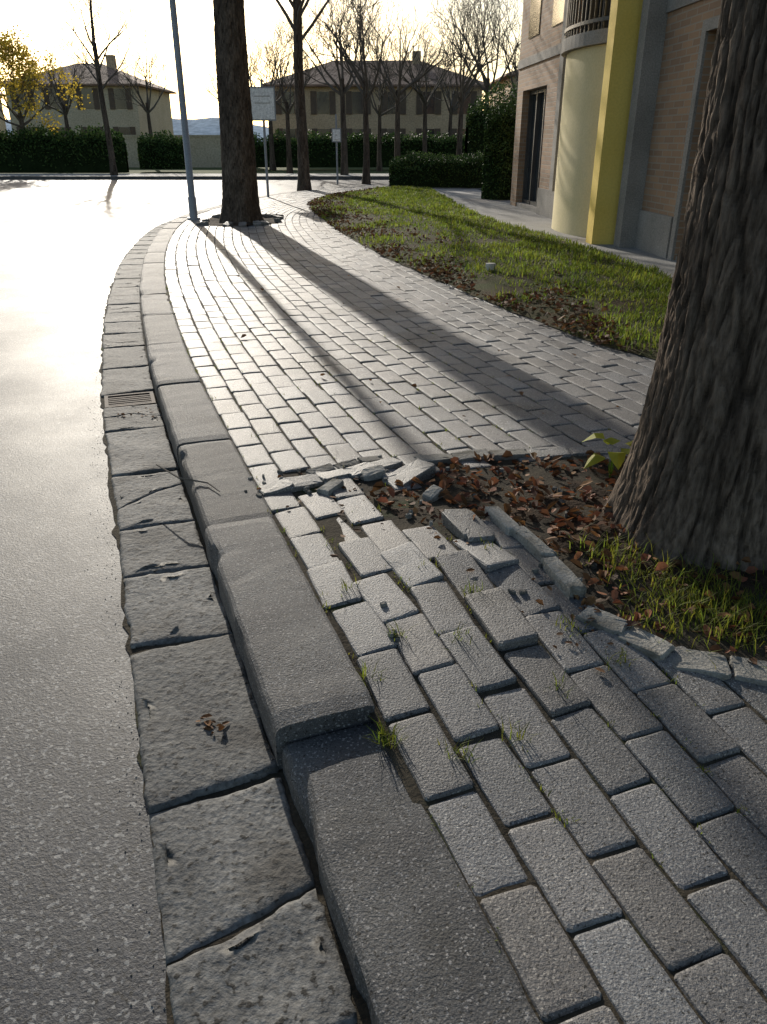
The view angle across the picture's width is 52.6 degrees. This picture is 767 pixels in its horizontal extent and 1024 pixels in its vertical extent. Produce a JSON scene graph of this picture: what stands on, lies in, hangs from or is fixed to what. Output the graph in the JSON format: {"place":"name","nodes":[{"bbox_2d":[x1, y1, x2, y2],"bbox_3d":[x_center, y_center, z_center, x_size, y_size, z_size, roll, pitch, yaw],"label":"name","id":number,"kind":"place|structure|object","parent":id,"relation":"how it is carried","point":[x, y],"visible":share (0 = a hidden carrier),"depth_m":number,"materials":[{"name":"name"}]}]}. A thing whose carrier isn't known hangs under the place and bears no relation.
{"place":"outdoors","nodes":[
{"label":"outdoors","id":0,"kind":"place"},
{"bbox_2d":[0,99,7,137],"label":"walls","id":1,"kind":"structure","parent":0,"point":[2,125],"depth_m":69.19,"materials":[{"name":"beige paint"}]},
{"bbox_2d":[5,86,173,137],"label":"walls","id":2,"kind":"structure","parent":0,"point":[160,116],"depth_m":57.17,"materials":[{"name":"beige paint"}]},
{"bbox_2d":[10,88,135,135],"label":"shutters","id":3,"kind":"object","parent":2,"relation":"attached to","point":[111,103],"visible":0.37,"depth_m":56.56,"materials":[{"name":"brown wood"}]},
{"bbox_2d":[16,89,129,136],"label":"windows","id":4,"kind":"structure","parent":2,"relation":"attached to","point":[121,104],"depth_m":56.59,"materials":[{"name":"black glass"}]},
{"bbox_2d":[5,63,176,93],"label":"roof","id":5,"kind":"structure","parent":2,"relation":"on","point":[105,68],"depth_m":57.29,"materials":[{"name":"tile"}]},
{"bbox_2d":[105,55,116,69],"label":"chimney","id":6,"kind":"object","parent":5,"relation":"on","point":[108,60],"visible":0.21,"depth_m":59.10,"materials":[{"name":"beige paint"}]},
{"bbox_2d":[5,117,268,141],"bbox_3d":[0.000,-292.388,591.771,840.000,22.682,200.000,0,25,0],"label":"distant hills","id":7,"kind":"structure","parent":0,"point":[206,126],"depth_m":551.12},
{"bbox_2d":[0,180,388,1023],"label":"road","id":8,"kind":"structure","parent":0,"point":[80,938],"depth_m":2.28,"materials":[{"name":"grey asphalt"}]},
{"bbox_2d":[81,372,165,1023],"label":"roadside grit","id":9,"kind":"object","parent":8,"relation":"on","point":[121,724],"visible":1,"depth_m":1.95,"materials":[{"name":"gravel"}]},
{"bbox_2d":[99,218,370,1023],"bbox_3d":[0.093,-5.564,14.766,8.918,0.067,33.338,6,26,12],"label":"gutter paving","id":10,"kind":"structure","parent":8,"relation":"on","point":[226,864],"depth_m":1.78,"materials":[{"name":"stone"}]},
{"bbox_2d":[104,391,155,407],"bbox_3d":[-1.437,-0.622,4.395,0.270,0.038,0.234,-8,27,-17],"label":"drain grate","id":11,"kind":"object","parent":10,"relation":"in","point":[129,399],"visible":0.83,"depth_m":4.38,"materials":[{"name":"metal"}]},
{"bbox_2d":[118,217,766,733],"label":"fallen leaves in tree pit","id":12,"kind":"object","parent":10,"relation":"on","point":[536,491],"visible":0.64,"depth_m":2.67,"materials":[{"name":"brown plant"}]},
{"bbox_2d":[582,433,632,477],"bbox_3d":[0.900,-0.206,3.048,0.250,0.182,0.270,0,25,0],"label":"tree seedling","id":13,"kind":"object","parent":12,"relation":"on","point":[617,459],"visible":0.76,"depth_m":3.00,"materials":[{"name":"green plant"}]},
{"bbox_2d":[139,184,540,1023],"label":"kerb","id":14,"kind":"structure","parent":8,"relation":"on","point":[415,936],"depth_m":1.72,"materials":[{"name":"concrete"}]},
{"bbox_2d":[156,464,219,491],"bbox_3d":[-0.779,-0.136,3.048,0.411,0.011,0.047,18,31,33],"label":"fallen twig","id":15,"kind":"object","parent":14,"relation":"on","point":[178,477],"visible":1,"depth_m":3.03,"materials":[{"name":"wood"}]},
{"bbox_2d":[288,0,415,183],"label":"bare tree","id":16,"kind":"object","parent":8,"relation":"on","point":[363,82],"visible":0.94,"depth_m":25.50,"materials":[{"name":"brown plant"}]},
{"bbox_2d":[0,174,388,179],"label":"pavement","id":17,"kind":"structure","parent":0,"point":[169,177],"depth_m":30.34,"materials":[{"name":"concrete"}]},
{"bbox_2d":[37,0,150,174],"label":"lime tree","id":18,"kind":"object","parent":17,"relation":"on","point":[110,148],"visible":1,"depth_m":29.33,"materials":[{"name":"brown plant"}]},
{"bbox_2d":[0,167,388,173],"bbox_3d":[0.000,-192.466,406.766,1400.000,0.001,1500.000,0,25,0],"label":"ground","id":19,"kind":"structure","parent":0,"point":[261,170],"depth_m":41.04,"materials":[{"name":"grey concrete"}]},
{"bbox_2d":[0,29,29,98],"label":"bare tree","id":20,"kind":"object","parent":19,"relation":"on","point":[8,76],"visible":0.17,"depth_m":39.79,"materials":[{"name":"brown plant"}]},
{"bbox_2d":[0,21,92,137],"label":"yellow autumn tree","id":21,"kind":"object","parent":19,"relation":"on","point":[7,47],"visible":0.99,"depth_m":34.50,"materials":[{"name":"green plant"}]},
{"bbox_2d":[9,20,104,135],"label":"bare tree","id":22,"kind":"object","parent":19,"relation":"on","point":[64,111],"visible":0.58,"depth_m":45.46,"materials":[{"name":"brown plant"}]},
{"bbox_2d":[0,122,128,172],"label":"clipped hedge","id":23,"kind":"object","parent":19,"relation":"on","point":[39,150],"visible":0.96,"depth_m":34.49,"materials":[{"name":"green plant"}]},
{"bbox_2d":[92,10,176,136],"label":"bare tree","id":24,"kind":"object","parent":19,"relation":"on","point":[147,110],"visible":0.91,"depth_m":43.53,"materials":[{"name":"brown plant"}]},
{"bbox_2d":[136,130,185,169],"bbox_3d":[-11.402,-18.617,39.828,2.508,1.876,1.955,0,25,0],"label":"evergreen bush","id":25,"kind":"object","parent":19,"relation":"on","point":[161,151],"visible":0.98,"depth_m":39.46,"materials":[{"name":"green plant"}]},
{"bbox_2d":[115,135,221,166],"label":"garden wall","id":26,"kind":"structure","parent":19,"relation":"on","point":[205,150],"depth_m":47.13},
{"bbox_2d":[182,41,267,100],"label":"bare tree","id":27,"kind":"object","parent":19,"relation":"on","point":[212,83],"visible":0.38,"depth_m":48.34,"materials":[{"name":"brown plant"}]},
{"bbox_2d":[197,1,327,169],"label":"bare tree","id":28,"kind":"object","parent":19,"relation":"on","point":[272,166],"visible":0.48,"depth_m":40.45,"materials":[{"name":"brown plant"}]},
{"bbox_2d":[246,0,344,173],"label":"bare tree","id":29,"kind":"object","parent":19,"relation":"on","point":[288,106],"visible":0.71,"depth_m":33.12,"materials":[{"name":"brown plant"}]},
{"bbox_2d":[267,0,389,174],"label":"bare tree","id":30,"kind":"object","parent":19,"relation":"on","point":[342,92],"visible":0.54,"depth_m":30.10,"materials":[{"name":"brown plant"}]},
{"bbox_2d":[254,128,464,166],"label":"clipped hedge","id":31,"kind":"object","parent":19,"relation":"on","point":[322,152],"visible":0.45,"depth_m":42.13,"materials":[{"name":"green plant"}]},
{"bbox_2d":[335,10,425,171],"bbox_3d":[0.061,-20.664,38.220,4.422,7.087,4.654,2,26,3],"label":"bare tree","id":32,"kind":"object","parent":19,"relation":"on","point":[381,93],"visible":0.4,"depth_m":37.98,"materials":[{"name":"brown plant"}]},
{"bbox_2d":[324,0,481,159],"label":"bare tree","id":33,"kind":"object","parent":19,"relation":"on","point":[397,94],"visible":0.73,"depth_m":31.93,"materials":[{"name":"brown plant"}]},
{"bbox_2d":[372,0,482,157],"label":"bare tree","id":34,"kind":"object","parent":19,"relation":"on","point":[424,101],"visible":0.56,"depth_m":40.22,"materials":[{"name":"brown plant"}]},
{"bbox_2d":[407,38,514,136],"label":"bare tree","id":35,"kind":"object","parent":19,"relation":"on","point":[450,108],"visible":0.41,"depth_m":45.80,"materials":[{"name":"brown plant"}]},
{"bbox_2d":[411,0,520,154],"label":"bare tree","id":36,"kind":"object","parent":19,"relation":"on","point":[462,96],"visible":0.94,"depth_m":30.53,"materials":[{"name":"brown plant"}]},
{"bbox_2d":[411,0,521,106],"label":"bare tree","id":37,"kind":"object","parent":19,"relation":"on","point":[486,81],"visible":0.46,"depth_m":37.72,"materials":[{"name":"brown plant"}]},
{"bbox_2d":[472,0,522,94],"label":"bare tree","id":38,"kind":"object","parent":19,"relation":"on","point":[514,62],"visible":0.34,"depth_m":26.73,"materials":[{"name":"brown plant"}]},
{"bbox_2d":[497,29,520,85],"bbox_3d":[7.901,-19.347,35.555,6.330,7.016,6.156,-4,26,-9],"label":"bare tree","id":39,"kind":"object","parent":19,"relation":"on","point":[509,64],"visible":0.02,"depth_m":36.33,"materials":[{"name":"brown plant"}]},
{"bbox_2d":[0,0,522,126],"label":"sky","id":40,"kind":"structure","parent":0,"point":[194,17],"materials":[{"name":"white"}]},
{"bbox_2d":[272,87,481,140],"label":"walls","id":41,"kind":"structure","parent":0,"point":[411,120],"depth_m":51.71,"materials":[{"name":"beige paint"}]},
{"bbox_2d":[275,91,476,140],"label":"shutters","id":42,"kind":"object","parent":41,"relation":"attached to","point":[383,109],"visible":0.41,"depth_m":51.38,"materials":[{"name":"brown wood"}]},
{"bbox_2d":[282,92,469,139],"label":"windows","id":43,"kind":"structure","parent":41,"relation":"attached to","point":[323,102],"depth_m":51.41,"materials":[{"name":"grey glass"}]},
{"bbox_2d":[263,60,490,90],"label":"roof","id":44,"kind":"structure","parent":41,"relation":"on","point":[347,76],"depth_m":51.56,"materials":[{"name":"tile"}]},
{"bbox_2d":[412,51,420,63],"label":"chimney","id":45,"kind":"object","parent":44,"relation":"on","point":[418,54],"visible":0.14,"depth_m":53.74,"materials":[{"name":"brown brick"}]},
{"bbox_2d":[164,210,766,1023],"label":"pavement bedding","id":46,"kind":"object","parent":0,"point":[332,528],"visible":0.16,"depth_m":2.22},
{"bbox_2d":[203,217,276,225],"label":"tree pit soil","id":47,"kind":"object","parent":46,"relation":"on","point":[213,221],"visible":0.38,"depth_m":12.93,"materials":[{"name":"brown soil"}]},
{"bbox_2d":[196,213,766,685],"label":"broken paving stones","id":48,"kind":"object","parent":46,"relation":"on","point":[470,527],"visible":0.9,"depth_m":2.57,"materials":[{"name":"stone"}]},
{"bbox_2d":[165,185,766,1023],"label":"pavement","id":49,"kind":"structure","parent":0,"point":[633,977],"depth_m":2.02,"materials":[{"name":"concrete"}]},
{"bbox_2d":[169,0,199,219],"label":"street lamp","id":50,"kind":"object","parent":49,"relation":"on","point":[192,205],"visible":0.85,"depth_m":12.65,"materials":[{"name":"grey metal"}]},
{"bbox_2d":[213,0,263,222],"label":"lime tree","id":51,"kind":"object","parent":49,"relation":"on","point":[240,200],"visible":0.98,"depth_m":12.30,"materials":[{"name":"brown plant"}]},
{"bbox_2d":[250,79,275,196],"bbox_3d":[-2.800,-8.757,18.300,0.600,2.550,0.083,0,25,0],"label":"information sign","id":52,"kind":"object","parent":49,"relation":"on","point":[263,104],"visible":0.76,"depth_m":17.96,"materials":[{"name":"grey metal"}]},
{"bbox_2d":[276,0,329,190],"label":"lime tree","id":53,"kind":"object","parent":49,"relation":"on","point":[304,182],"visible":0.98,"depth_m":21.26,"materials":[{"name":"brown plant"}]},
{"bbox_2d":[332,114,340,184],"bbox_3d":[-1.500,-11.631,24.907,0.300,2.050,0.083,0,25,0],"label":"street sign","id":54,"kind":"object","parent":49,"relation":"on","point":[336,134],"visible":1,"depth_m":24.72,"materials":[{"name":"grey metal"}]},
{"bbox_2d":[166,273,766,951],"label":"grass tufts and weeds","id":55,"kind":"object","parent":49,"relation":"on","point":[700,615],"visible":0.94,"depth_m":2.18,"materials":[{"name":"green plant"}]},
{"bbox_2d":[381,467,766,639],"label":"tree pit soil","id":56,"kind":"object","parent":49,"relation":"on","point":[564,542],"visible":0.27,"depth_m":2.46,"materials":[{"name":"brown soil"}]},
{"bbox_2d":[310,185,672,359],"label":"grass verge","id":57,"kind":"object","parent":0,"point":[405,193],"depth_m":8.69,"materials":[{"name":"green plant"}]},
{"bbox_2d":[307,187,664,348],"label":"fallen leaves on verge","id":58,"kind":"object","parent":57,"relation":"on","point":[581,320],"visible":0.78,"depth_m":7.26,"materials":[{"name":"brown plant"}]},
{"bbox_2d":[485,263,495,269],"bbox_3d":[1.050,-2.409,7.604,0.103,0.061,0.074,-13,28,-25],"label":"pale stone","id":59,"kind":"object","parent":57,"relation":"on","point":[490,265],"visible":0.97,"depth_m":7.57,"materials":[{"name":"grey stone"}]},
{"bbox_2d":[490,76,518,106],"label":"walls","id":60,"kind":"structure","parent":0,"point":[507,86],"depth_m":56.27,"materials":[{"name":"beige paint"}]},
{"bbox_2d":[490,70,518,83],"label":"roof","id":61,"kind":"structure","parent":60,"relation":"on","point":[504,76],"depth_m":55.50,"materials":[{"name":"tile"}]},
{"bbox_2d":[436,189,675,277],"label":"footpath","id":62,"kind":"structure","parent":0,"point":[503,210],"depth_m":13.10,"materials":[{"name":"concrete"}]},
{"bbox_2d":[481,93,516,199],"bbox_3d":[2.751,-8.283,17.660,0.985,2.278,1.023,-15,29,-29],"label":"evergreen bush","id":63,"kind":"object","parent":62,"relation":"on","point":[498,151],"visible":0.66,"depth_m":17.45,"materials":[{"name":"green plant"}]},
{"bbox_2d":[551,44,606,237],"bbox_3d":[2.836,-5.209,11.014,0.519,2.320,2.305,-2,26,-3],"label":"bowed bay","id":64,"kind":"object","parent":62,"relation":"on","point":[583,79],"visible":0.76,"depth_m":10.62,"materials":[{"name":"beige paint"}]},
{"bbox_2d":[549,0,667,247],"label":"grey pillar","id":65,"kind":"structure","parent":62,"relation":"on","point":[653,23],"depth_m":9.21,"materials":[{"name":"concrete"}]},
{"bbox_2d":[510,0,721,259],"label":"walls","id":66,"kind":"structure","parent":62,"relation":"on","point":[538,64],"depth_m":8.94,"materials":[{"name":"brick"}]},
{"bbox_2d":[528,0,564,38],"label":"windows","id":67,"kind":"structure","parent":66,"relation":"attached to","point":[535,15],"depth_m":13.84,"materials":[{"name":"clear glass"}]},
{"bbox_2d":[526,0,610,201],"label":"window glass","id":68,"kind":"object","parent":66,"relation":"attached to","point":[538,145],"visible":0.02,"depth_m":15.05,"materials":[{"name":"black glass"}]},
{"bbox_2d":[561,28,607,57],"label":"balcony slab","id":69,"kind":"structure","parent":66,"relation":"attached to","point":[585,39],"depth_m":10.02,"materials":[{"name":"grey concrete"}]},
{"bbox_2d":[564,0,610,38],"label":"balcony railing","id":70,"kind":"object","parent":66,"relation":"attached to","point":[571,17],"visible":0.5,"depth_m":10.19,"materials":[{"name":"grey metal"}]},
{"bbox_2d":[586,0,642,243],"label":"yellow fin","id":71,"kind":"object","parent":66,"relation":"attached to","point":[621,46],"visible":0.6,"depth_m":9.43,"materials":[{"name":"yellow paint"}]},
{"bbox_2d":[522,0,716,206],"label":"window frames","id":72,"kind":"structure","parent":66,"relation":"attached to","point":[538,92],"depth_m":14.89,"materials":[{"name":"metal"}]},
{"bbox_2d":[667,16,719,259],"bbox_3d":[3.273,-3.571,7.603,0.030,2.300,1.505,-2,26,-3],"label":"door surround","id":73,"kind":"object","parent":66,"relation":"attached to","point":[710,24],"visible":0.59,"depth_m":8.14,"materials":[{"name":"grey concrete"}]},
{"label":"building plot ground","id":74,"kind":"structure","parent":0,"visible":0},
{"bbox_2d":[388,150,482,187],"bbox_3d":[1.923,-10.185,23.052,3.608,1.098,1.644,6,26,12],"label":"clipped hedge","id":75,"kind":"object","parent":74,"relation":"on","point":[447,171],"visible":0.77,"depth_m":22.66,"materials":[{"name":"green plant"}]},
{"bbox_2d":[464,75,517,156],"bbox_3d":[4.548,-12.025,24.511,4.040,3.159,2.802,0,25,0],"label":"evergreen bush","id":76,"kind":"object","parent":74,"relation":"on","point":[475,129],"visible":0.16,"depth_m":23.87,"materials":[{"name":"green plant"}]},
{"bbox_2d":[601,0,766,570],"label":"lime tree","id":77,"kind":"object","parent":74,"relation":"on","point":[691,481],"visible":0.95,"depth_m":2.26,"materials":[{"name":"brown plant"}]}
]}

